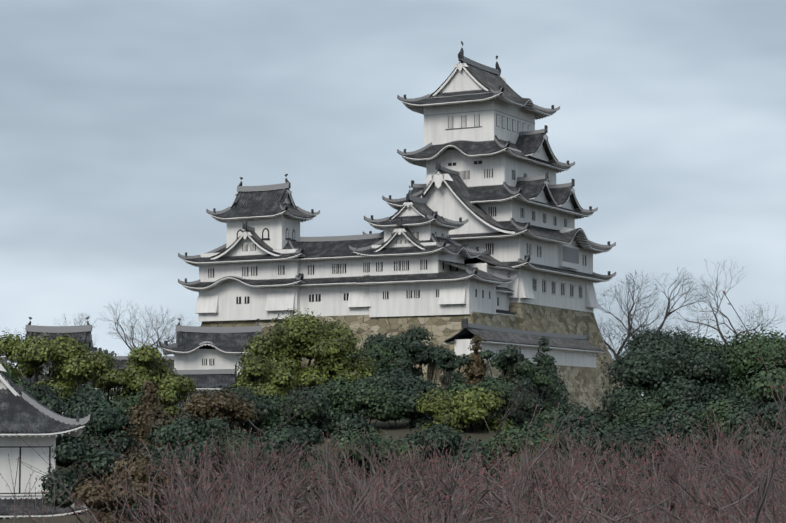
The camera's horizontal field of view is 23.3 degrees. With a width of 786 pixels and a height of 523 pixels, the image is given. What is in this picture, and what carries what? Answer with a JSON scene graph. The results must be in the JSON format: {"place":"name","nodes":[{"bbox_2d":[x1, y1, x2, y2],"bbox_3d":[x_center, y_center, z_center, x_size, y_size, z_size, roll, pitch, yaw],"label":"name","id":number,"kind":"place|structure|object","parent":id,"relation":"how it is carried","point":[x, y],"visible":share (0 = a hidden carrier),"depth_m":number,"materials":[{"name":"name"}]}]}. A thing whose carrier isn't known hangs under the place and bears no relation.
{"place":"outdoors","nodes":[
{"label":"outdoors","id":0,"kind":"place"},
{"bbox_2d":[0,416,768,522],"bbox_3d":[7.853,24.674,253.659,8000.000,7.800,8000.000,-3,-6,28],"label":"terrain","id":1,"kind":"structure","parent":0,"point":[398,431],"depth_m":162.92,"materials":[{"name":"brown soil"}]},
{"bbox_2d":[0,354,16,365],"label":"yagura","id":2,"kind":"structure","parent":1,"relation":"on","point":[3,356],"depth_m":204.54,"materials":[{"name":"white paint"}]},
{"bbox_2d":[0,364,92,518],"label":"castle turret","id":3,"kind":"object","parent":1,"relation":"on","point":[20,408],"visible":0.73,"depth_m":133.43,"materials":[{"name":"white paint"}]},
{"bbox_2d":[8,317,114,369],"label":"castle turret","id":4,"kind":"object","parent":1,"relation":"on","point":[82,331],"visible":0.21,"depth_m":216.89,"materials":[{"name":"white paint"}]},
{"bbox_2d":[19,365,236,418],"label":"wall","id":5,"kind":"structure","parent":1,"relation":"on","point":[207,380],"depth_m":204.52,"materials":[{"name":"white paint"}]},
{"bbox_2d":[110,356,173,369],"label":"wall","id":6,"kind":"structure","parent":1,"relation":"on","point":[120,359],"depth_m":251.94,"materials":[{"name":"white paint"}]},
{"bbox_2d":[159,318,261,382],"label":"castle turret","id":7,"kind":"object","parent":1,"relation":"on","point":[198,348],"visible":0.35,"depth_m":236.88,"materials":[{"name":"white paint"}]},
{"bbox_2d":[201,312,519,390],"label":"stone wall","id":8,"kind":"structure","parent":1,"relation":"on","point":[443,328],"depth_m":242.76,"materials":[{"name":"beige stone"}]},
{"bbox_2d":[178,174,319,321],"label":"castle turret","id":9,"kind":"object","parent":8,"relation":"on","point":[246,272],"visible":0.9,"depth_m":253.46,"materials":[{"name":"white paint"}]},
{"bbox_2d":[283,233,383,316],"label":"connecting corridor","id":10,"kind":"object","parent":8,"relation":"on","point":[334,269],"visible":0.75,"depth_m":247.56,"materials":[{"name":"white paint"}]},
{"bbox_2d":[348,186,516,316],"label":"castle turret","id":11,"kind":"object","parent":8,"relation":"on","point":[418,266],"visible":1,"depth_m":242.20,"materials":[{"name":"white paint"}]},
{"bbox_2d":[464,246,517,316],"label":"connecting corridor","id":12,"kind":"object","parent":8,"relation":"on","point":[496,266],"depth_m":248.76,"materials":[{"name":"white paint"}]},
{"bbox_2d":[0,259,783,434],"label":"bare trees","id":13,"kind":"object","parent":1,"relation":"on","point":[630,327],"visible":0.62,"depth_m":301.26,"materials":[{"name":"grey plant"}]},
{"bbox_2d":[0,290,785,522],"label":"bare shrubs","id":14,"kind":"object","parent":1,"relation":"on","point":[758,490],"visible":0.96,"depth_m":67.90,"materials":[{"name":"brown plant"}]},
{"bbox_2d":[0,308,785,522],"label":"evergreen trees","id":15,"kind":"object","parent":1,"relation":"on","point":[708,375],"depth_m":150.64,"materials":[{"name":"green plant"}]},
{"bbox_2d":[363,41,628,387],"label":"castle main keep","id":16,"kind":"structure","parent":1,"relation":"on","point":[487,159],"depth_m":260.80,"materials":[{"name":"white paint"}]},
{"bbox_2d":[425,319,619,415],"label":"gate building","id":17,"kind":"structure","parent":1,"relation":"on","point":[579,371],"depth_m":240.81,"materials":[{"name":"white paint"}]},
{"bbox_2d":[0,0,785,401],"label":"sky","id":18,"kind":"structure","parent":0,"point":[123,122],"materials":[{"name":"grey"}]}
]}

